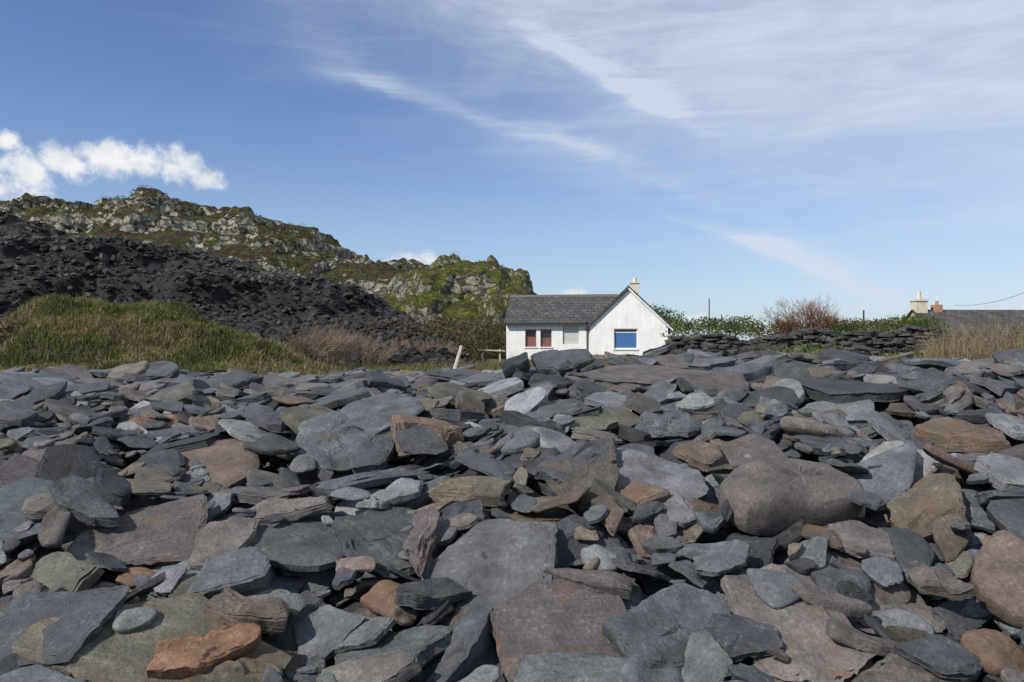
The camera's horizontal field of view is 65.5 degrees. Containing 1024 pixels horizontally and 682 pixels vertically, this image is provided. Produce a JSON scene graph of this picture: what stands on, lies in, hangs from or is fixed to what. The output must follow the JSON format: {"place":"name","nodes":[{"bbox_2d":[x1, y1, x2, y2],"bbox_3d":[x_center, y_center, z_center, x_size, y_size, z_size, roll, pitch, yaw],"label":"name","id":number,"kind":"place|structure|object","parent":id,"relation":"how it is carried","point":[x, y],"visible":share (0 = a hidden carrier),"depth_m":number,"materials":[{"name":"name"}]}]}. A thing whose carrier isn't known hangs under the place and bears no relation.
{"place":"outdoors","nodes":[
{"label":"outdoors","id":0,"kind":"place"},
{"bbox_2d":[0,187,427,295],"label":"rocky hill","id":1,"kind":"structure","parent":0,"point":[160,220],"depth_m":85.32,"materials":[{"name":"grey stone"}]},
{"bbox_2d":[24,184,353,280],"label":"hill scrub","id":2,"kind":"object","parent":1,"relation":"on","point":[140,200],"visible":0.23,"depth_m":86.93,"materials":[{"name":"green plant"}]},
{"bbox_2d":[191,357,532,375],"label":"rough grass","id":3,"kind":"structure","parent":0,"point":[436,365],"depth_m":26.09,"materials":[{"name":"green plant"}]},
{"bbox_2d":[380,253,537,356],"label":"grassy knoll","id":4,"kind":"structure","parent":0,"point":[494,290],"depth_m":65.41,"materials":[{"name":"stone"}]},
{"bbox_2d":[0,0,1023,339],"label":"sky","id":5,"kind":"structure","parent":0,"point":[742,156],"materials":[{"name":"blue"}]},
{"bbox_2d":[110,357,1006,681],"bbox_3d":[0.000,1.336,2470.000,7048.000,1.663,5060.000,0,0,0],"label":"ground","id":6,"kind":"structure","parent":0,"point":[352,605],"depth_m":4.42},
{"bbox_2d":[0,293,340,374],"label":"grassy mound","id":7,"kind":"object","parent":6,"relation":"on","point":[121,343],"visible":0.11,"depth_m":19.42,"materials":[{"name":"green plant"}]},
{"bbox_2d":[0,301,296,365],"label":"heather clumps","id":8,"kind":"object","parent":7,"relation":"on","point":[10,329],"visible":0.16,"depth_m":20.07,"materials":[{"name":"brown plant"}]},
{"bbox_2d":[0,212,464,365],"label":"slate spoil heap","id":9,"kind":"object","parent":6,"relation":"on","point":[6,250],"visible":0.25,"depth_m":40.18,"materials":[{"name":"grey stone"}]},
{"bbox_2d":[0,211,468,367],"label":"loose slate blocks","id":10,"kind":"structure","parent":9,"relation":"on","point":[219,316],"depth_m":39.25,"materials":[{"name":"stone"}]},
{"bbox_2d":[269,312,466,367],"bbox_3d":[-8.663,-0.186,29.822,17.521,2.583,9.180,0,0,-24],"label":"bare bramble","id":11,"kind":"object","parent":6,"relation":"on","point":[329,346],"visible":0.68,"depth_m":28.25,"materials":[{"name":"brown plant"}]},
{"bbox_2d":[354,311,505,362],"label":"bramble thicket","id":12,"kind":"object","parent":6,"relation":"on","point":[480,341],"visible":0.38,"depth_m":40.30,"materials":[{"name":"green plant"}]},
{"bbox_2d":[382,251,512,339],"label":"knoll scrub","id":13,"kind":"object","parent":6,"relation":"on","point":[469,263],"visible":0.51,"depth_m":65.42,"materials":[{"name":"green plant"}]},
{"bbox_2d":[453,346,462,368],"bbox_3d":[-1.380,0.496,20.099,0.372,0.762,0.107,0,0,-45],"label":"leaning post","id":14,"kind":"object","parent":6,"relation":"on","point":[456,363],"visible":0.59,"depth_m":20.08,"materials":[{"name":"white wood"}]},
{"bbox_2d":[467,349,504,361],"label":"wooden fence","id":15,"kind":"object","parent":6,"relation":"on","point":[499,350],"visible":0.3,"depth_m":43.88,"materials":[{"name":"white wood"}]},
{"bbox_2d":[0,344,1023,681],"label":"slate beach stones","id":16,"kind":"object","parent":6,"relation":"on","point":[144,434],"visible":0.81,"depth_m":4.76,"materials":[{"name":"grey stone"}]},
{"bbox_2d":[21,492,56,520],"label":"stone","id":17,"kind":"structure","parent":16,"relation":"on","point":[37,506],"depth_m":4.45,"materials":[{"name":"stone"}]},
{"bbox_2d":[0,664,86,681],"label":"slate slab","id":18,"kind":"object","parent":16,"relation":"on","point":[37,673],"depth_m":3.26,"materials":[{"name":"stone"}]},
{"bbox_2d":[0,584,129,665],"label":"slate slab","id":19,"kind":"object","parent":16,"relation":"on","point":[75,628],"depth_m":3.57,"materials":[{"name":"stone"}]},
{"bbox_2d":[48,475,121,526],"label":"slate slab","id":20,"kind":"object","parent":16,"relation":"on","point":[80,499],"depth_m":4.46,"materials":[{"name":"stone"}]},
{"bbox_2d":[74,375,121,385],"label":"slate slab","id":21,"kind":"object","parent":16,"relation":"on","point":[84,379],"depth_m":9.08,"materials":[{"name":"stone"}]},
{"bbox_2d":[89,582,138,604],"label":"boulder","id":22,"kind":"object","parent":16,"relation":"on","point":[135,600],"visible":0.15,"depth_m":3.99,"materials":[{"name":"stone"}]},
{"bbox_2d":[112,606,157,633],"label":"boulder","id":23,"kind":"object","parent":16,"relation":"on","point":[127,621],"visible":1,"depth_m":3.59,"materials":[{"name":"stone"}]},
{"bbox_2d":[65,494,207,567],"bbox_3d":[-2.130,1.080,4.476,0.802,0.310,0.460,0,0,-24],"label":"slate slab","id":24,"kind":"object","parent":16,"relation":"on","point":[163,534],"depth_m":4.47,"materials":[{"name":"stone"}]},
{"bbox_2d":[146,622,260,678],"bbox_3d":[-1.341,1.355,3.489,0.476,0.171,0.244,0,0,-24],"label":"boulder","id":25,"kind":"object","parent":16,"relation":"on","point":[186,657],"visible":0.97,"depth_m":3.46,"materials":[{"name":"stone"}]},
{"bbox_2d":[189,517,259,570],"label":"slate slab","id":26,"kind":"object","parent":16,"relation":"on","point":[215,538],"depth_m":4.46,"materials":[{"name":"stone"}]},
{"bbox_2d":[186,546,270,598],"bbox_3d":[-1.470,1.198,4.129,0.417,0.212,0.288,0,0,-23],"label":"slate slab","id":27,"kind":"object","parent":16,"relation":"on","point":[242,570],"depth_m":4.09,"materials":[{"name":"stone"}]},
{"bbox_2d":[181,657,281,681],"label":"slate slab","id":28,"kind":"object","parent":16,"relation":"on","point":[243,669],"depth_m":3.42,"materials":[{"name":"stone"}]},
{"bbox_2d":[201,372,263,388],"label":"slate slab","id":29,"kind":"object","parent":16,"relation":"on","point":[238,380],"depth_m":9.01,"materials":[{"name":"stone"}]},
{"bbox_2d":[204,586,289,633],"bbox_3d":[-1.257,1.300,3.802,0.414,0.164,0.242,0,0,16],"label":"boulder","id":30,"kind":"object","parent":16,"relation":"on","point":[227,605],"visible":0.98,"depth_m":3.75,"materials":[{"name":"stone"}]},
{"bbox_2d":[259,386,314,397],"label":"slate slab","id":31,"kind":"object","parent":16,"relation":"on","point":[277,390],"depth_m":8.09,"materials":[{"name":"stone"}]},
{"bbox_2d":[253,496,331,524],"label":"slate slab","id":32,"kind":"object","parent":16,"relation":"on","point":[292,510],"depth_m":4.73,"materials":[{"name":"stone"}]},
{"bbox_2d":[294,605,365,665],"bbox_3d":[-0.878,1.427,3.870,0.328,0.214,0.291,0,0,-22],"label":"slate slab","id":33,"kind":"object","parent":16,"relation":"on","point":[321,631],"depth_m":3.84,"materials":[{"name":"stone"}]},
{"bbox_2d":[294,411,373,472],"bbox_3d":[-1.288,0.715,5.724,0.641,0.379,0.526,0,0,44],"label":"slate slab","id":34,"kind":"object","parent":16,"relation":"on","point":[331,454],"depth_m":5.71,"materials":[{"name":"stone"}]},
{"bbox_2d":[330,381,376,388],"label":"slate slab","id":35,"kind":"object","parent":16,"relation":"on","point":[340,385],"depth_m":8.65,"materials":[{"name":"stone"}]},
{"bbox_2d":[316,650,421,681],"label":"slate slab","id":36,"kind":"object","parent":16,"relation":"on","point":[397,666],"depth_m":3.41,"materials":[{"name":"stone"}]},
{"bbox_2d":[355,499,390,509],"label":"slate slab","id":37,"kind":"object","parent":16,"relation":"on","point":[374,504],"depth_m":4.71,"materials":[{"name":"stone"}]},
{"bbox_2d":[360,580,419,616],"bbox_3d":[-0.594,1.298,4.006,0.287,0.165,0.236,0,0,21],"label":"boulder","id":38,"kind":"object","parent":16,"relation":"on","point":[378,598],"visible":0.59,"depth_m":3.95,"materials":[{"name":"stone"}]},
{"bbox_2d":[390,414,463,456],"bbox_3d":[-0.638,0.667,5.733,0.496,0.282,0.382,0,0,-32],"label":"boulder","id":39,"kind":"object","parent":16,"relation":"on","point":[450,434],"visible":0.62,"depth_m":5.66,"materials":[{"name":"stone"}]},
{"bbox_2d":[425,367,482,380],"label":"slate slab","id":40,"kind":"object","parent":16,"relation":"on","point":[447,374],"depth_m":8.96,"materials":[{"name":"stone"}]},
{"bbox_2d":[427,476,512,506],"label":"slate slab","id":41,"kind":"object","parent":16,"relation":"on","point":[487,490],"depth_m":4.78,"materials":[{"name":"stone"}]},
{"bbox_2d":[458,665,499,681],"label":"boulder","id":42,"kind":"object","parent":16,"relation":"on","point":[486,673],"visible":1,"depth_m":3.40,"materials":[{"name":"stone"}]},
{"bbox_2d":[421,518,557,625],"bbox_3d":[-0.117,1.184,4.144,0.717,0.420,0.606,0,0,0],"label":"slate slab","id":43,"kind":"object","parent":16,"relation":"on","point":[521,555],"depth_m":4.14,"materials":[{"name":"stone"}]},
{"bbox_2d":[459,369,536,387],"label":"slate slab","id":44,"kind":"object","parent":16,"relation":"on","point":[484,379],"depth_m":8.42,"materials":[{"name":"stone"}]},
{"bbox_2d":[498,425,539,455],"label":"boulder","id":45,"kind":"object","parent":16,"relation":"on","point":[523,437],"visible":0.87,"depth_m":5.37,"materials":[{"name":"stone"}]},
{"bbox_2d":[531,427,575,452],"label":"boulder","id":46,"kind":"object","parent":16,"relation":"on","point":[559,441],"visible":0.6,"depth_m":5.44,"materials":[{"name":"stone"}]},
{"bbox_2d":[531,349,593,375],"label":"slate slab","id":47,"kind":"object","parent":16,"relation":"on","point":[547,362],"depth_m":8.09,"materials":[{"name":"stone"}]},
{"bbox_2d":[514,652,626,681],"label":"slate slab","id":48,"kind":"object","parent":16,"relation":"on","point":[573,667],"depth_m":3.44,"materials":[{"name":"stone"}]},
{"bbox_2d":[528,433,619,481],"bbox_3d":[0.438,0.760,5.067,0.610,0.303,0.350,0,0,-20],"label":"slate slab","id":49,"kind":"object","parent":16,"relation":"on","point":[561,467],"depth_m":5.05,"materials":[{"name":"stone"}]},
{"bbox_2d":[543,568,634,599],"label":"slate slab","id":50,"kind":"object","parent":16,"relation":"on","point":[608,582],"depth_m":3.92,"materials":[{"name":"stone"}]},
{"bbox_2d":[571,430,624,444],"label":"slab","id":51,"kind":"object","parent":16,"relation":"on","point":[589,435],"visible":0.71,"depth_m":5.61,"materials":[{"name":"stone"}]},
{"bbox_2d":[581,544,618,571],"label":"boulder","id":52,"kind":"object","parent":16,"relation":"on","point":[605,556],"visible":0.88,"depth_m":4.13,"materials":[{"name":"stone"}]},
{"bbox_2d":[592,354,639,366],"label":"slate slab","id":53,"kind":"structure","parent":16,"relation":"on","point":[604,359],"depth_m":8.28,"materials":[{"name":"stone"}]},
{"bbox_2d":[565,364,717,394],"bbox_3d":[1.244,0.363,7.550,1.477,0.262,0.750,0,0,0],"label":"slate slab","id":54,"kind":"object","parent":16,"relation":"on","point":[616,378],"depth_m":7.53,"materials":[{"name":"stone"}]},
{"bbox_2d":[615,480,669,505],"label":"boulder","id":55,"kind":"object","parent":16,"relation":"on","point":[637,492],"visible":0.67,"depth_m":4.65,"materials":[{"name":"stone"}]},
{"bbox_2d":[620,653,683,681],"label":"boulder","id":56,"kind":"object","parent":16,"relation":"on","point":[635,668],"visible":0.92,"depth_m":3.40,"materials":[{"name":"stone"}]},
{"bbox_2d":[602,610,694,670],"bbox_3d":[0.682,1.361,3.590,0.538,0.214,0.305,0,0,0],"label":"slate slab","id":57,"kind":"object","parent":56,"relation":"on","point":[654,639],"depth_m":3.59,"materials":[{"name":"stone"}]},
{"bbox_2d":[635,411,702,438],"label":"slate slab","id":58,"kind":"object","parent":16,"relation":"on","point":[657,426],"depth_m":5.91,"materials":[{"name":"stone"}]},
{"bbox_2d":[676,543,709,559],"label":"boulder","id":59,"kind":"object","parent":16,"relation":"on","point":[689,551],"visible":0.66,"depth_m":4.14,"materials":[{"name":"stone"}]},
{"bbox_2d":[652,352,735,369],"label":"slate slab","id":60,"kind":"object","parent":16,"relation":"on","point":[698,363],"depth_m":8.15,"materials":[{"name":"stone"}]},
{"bbox_2d":[672,439,722,472],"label":"boulder","id":61,"kind":"object","parent":16,"relation":"on","point":[701,456],"visible":0.99,"depth_m":5.29,"materials":[{"name":"stone"}]},
{"bbox_2d":[693,539,749,576],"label":"slate slab","id":62,"kind":"object","parent":16,"relation":"on","point":[720,558],"depth_m":4.05,"materials":[{"name":"stone"}]},
{"bbox_2d":[724,680,745,681],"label":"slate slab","id":63,"kind":"object","parent":16,"relation":"on","point":[735,681],"depth_m":3.27,"materials":[{"name":"stone"}]},
{"bbox_2d":[746,568,803,608],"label":"slate slab","id":64,"kind":"object","parent":16,"relation":"on","point":[772,589],"depth_m":3.79,"materials":[{"name":"stone"}]},
{"bbox_2d":[718,458,864,535],"bbox_3d":[1.615,0.899,4.629,0.935,0.407,0.492,0,0,-20],"label":"boulder","id":65,"kind":"object","parent":16,"relation":"on","point":[769,496],"visible":0.92,"depth_m":4.44,"materials":[{"name":"stone"}]},
{"bbox_2d":[779,416,853,437],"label":"boulder","id":66,"kind":"object","parent":16,"relation":"on","point":[792,425],"visible":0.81,"depth_m":5.67,"materials":[{"name":"stone"}]},
{"bbox_2d":[791,582,872,618],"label":"slate slab","id":67,"kind":"object","parent":16,"relation":"on","point":[825,598],"depth_m":3.70,"materials":[{"name":"stone"}]},
{"bbox_2d":[801,358,877,370],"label":"slate slab","id":68,"kind":"object","parent":16,"relation":"on","point":[851,364],"depth_m":8.45,"materials":[{"name":"stone"}]},
{"bbox_2d":[810,568,871,593],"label":"slate slab","id":69,"kind":"object","parent":16,"relation":"on","point":[829,578],"depth_m":3.94,"materials":[{"name":"stone"}]},
{"bbox_2d":[827,520,895,560],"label":"slate slab","id":70,"kind":"object","parent":16,"relation":"on","point":[872,540],"depth_m":4.26,"materials":[{"name":"stone"}]},
{"bbox_2d":[826,619,898,656],"bbox_3d":[1.555,1.311,3.561,0.346,0.143,0.267,0,0,0],"label":"boulder","id":71,"kind":"object","parent":16,"relation":"on","point":[838,631],"visible":0.9,"depth_m":3.45,"materials":[{"name":"stone"}]},
{"bbox_2d":[866,411,914,439],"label":"slate slab","id":72,"kind":"object","parent":16,"relation":"on","point":[887,427],"depth_m":5.97,"materials":[{"name":"stone"}]},
{"bbox_2d":[874,609,934,634],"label":"boulder","id":73,"kind":"object","parent":16,"relation":"on","point":[900,617],"visible":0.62,"depth_m":3.79,"materials":[{"name":"stone"}]},
{"bbox_2d":[886,473,965,542],"bbox_3d":[2.374,0.977,4.587,0.614,0.375,0.343,0,0,-29],"label":"boulder","id":74,"kind":"object","parent":16,"relation":"on","point":[920,506],"visible":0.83,"depth_m":4.58,"materials":[{"name":"stone"}]},
{"bbox_2d":[891,634,980,679],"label":"slate slab","id":75,"kind":"object","parent":16,"relation":"on","point":[941,656],"depth_m":3.36,"materials":[{"name":"stone"}]},
{"bbox_2d":[913,416,1010,454],"bbox_3d":[3.287,0.686,5.762,0.615,0.240,0.528,0,0,43],"label":"boulder","id":76,"kind":"object","parent":16,"relation":"on","point":[947,434],"visible":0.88,"depth_m":5.63,"materials":[{"name":"stone"}]},
{"bbox_2d":[960,628,1023,676],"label":"boulder","id":77,"kind":"object","parent":16,"relation":"on","point":[996,652],"visible":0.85,"depth_m":3.62,"materials":[{"name":"stone"}]},
{"bbox_2d":[970,530,1023,628],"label":"boulder","id":78,"kind":"object","parent":16,"relation":"on","point":[997,577],"visible":0.98,"depth_m":3.93,"materials":[{"name":"stone"}]},
{"bbox_2d":[976,489,1023,505],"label":"slate slab","id":79,"kind":"object","parent":16,"relation":"on","point":[984,498],"depth_m":4.49,"materials":[{"name":"stone"}]},
{"bbox_2d":[985,413,1023,440],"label":"slate slab","id":80,"kind":"object","parent":16,"relation":"on","point":[1010,426],"depth_m":5.74,"materials":[{"name":"stone"}]},
{"bbox_2d":[504,278,673,359],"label":"white cottage","id":81,"kind":"structure","parent":6,"relation":"on","point":[628,319],"depth_m":49.44,"materials":[{"name":"paint"}]},
{"bbox_2d":[524,329,536,347],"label":"window","id":82,"kind":"structure","parent":81,"relation":"in","point":[530,334],"depth_m":49.89,"materials":[{"name":"red glass"}]},
{"bbox_2d":[539,329,552,347],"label":"window","id":83,"kind":"structure","parent":81,"relation":"in","point":[546,334],"depth_m":49.73,"materials":[{"name":"red glass"}]},
{"bbox_2d":[563,325,578,343],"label":"boarded window","id":84,"kind":"structure","parent":81,"relation":"in","point":[570,332],"depth_m":49.46,"materials":[{"name":"white wood"}]},
{"bbox_2d":[613,329,638,349],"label":"window","id":85,"kind":"structure","parent":81,"relation":"in","point":[624,339],"depth_m":48.52,"materials":[{"name":"blue glass"}]},
{"bbox_2d":[650,304,932,355],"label":"green shrubs","id":86,"kind":"object","parent":6,"relation":"on","point":[656,309],"visible":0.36,"depth_m":43.01,"materials":[{"name":"green plant"}]},
{"bbox_2d":[757,294,846,333],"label":"bare bush","id":87,"kind":"object","parent":6,"relation":"on","point":[814,321],"visible":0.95,"depth_m":41.92,"materials":[{"name":"brown plant"}]},
{"bbox_2d":[657,313,1023,338],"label":"hedge","id":88,"kind":"object","parent":6,"relation":"on","point":[747,328],"visible":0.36,"depth_m":47.45,"materials":[{"name":"green plant"}]},
{"bbox_2d":[665,325,1023,356],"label":"drystone wall","id":89,"kind":"structure","parent":6,"relation":"on","point":[871,342],"depth_m":34.54,"materials":[{"name":"stone"}]},
{"bbox_2d":[820,317,899,329],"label":"heather bank","id":90,"kind":"structure","parent":6,"relation":"on","point":[856,323],"depth_m":61.53,"materials":[{"name":"green plant"}]},
{"bbox_2d":[907,291,1023,334],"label":"slate roofed cottage","id":91,"kind":"structure","parent":6,"relation":"on","point":[918,305],"depth_m":59.80,"materials":[{"name":"grey stone"}]},
{"bbox_2d":[528,349,939,366],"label":"rough grass","id":92,"kind":"structure","parent":0,"point":[915,354],"depth_m":32.38,"materials":[{"name":"green plant"}]},
{"bbox_2d":[742,337,855,354],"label":"dry grass","id":93,"kind":"structure","parent":0,"point":[815,352],"depth_m":19.31,"materials":[{"name":"brown plant"}]},
{"bbox_2d":[910,311,1023,359],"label":"dry grass","id":94,"kind":"structure","parent":0,"point":[984,348],"depth_m":16.58,"materials":[{"name":"beige plant"}]}
]}

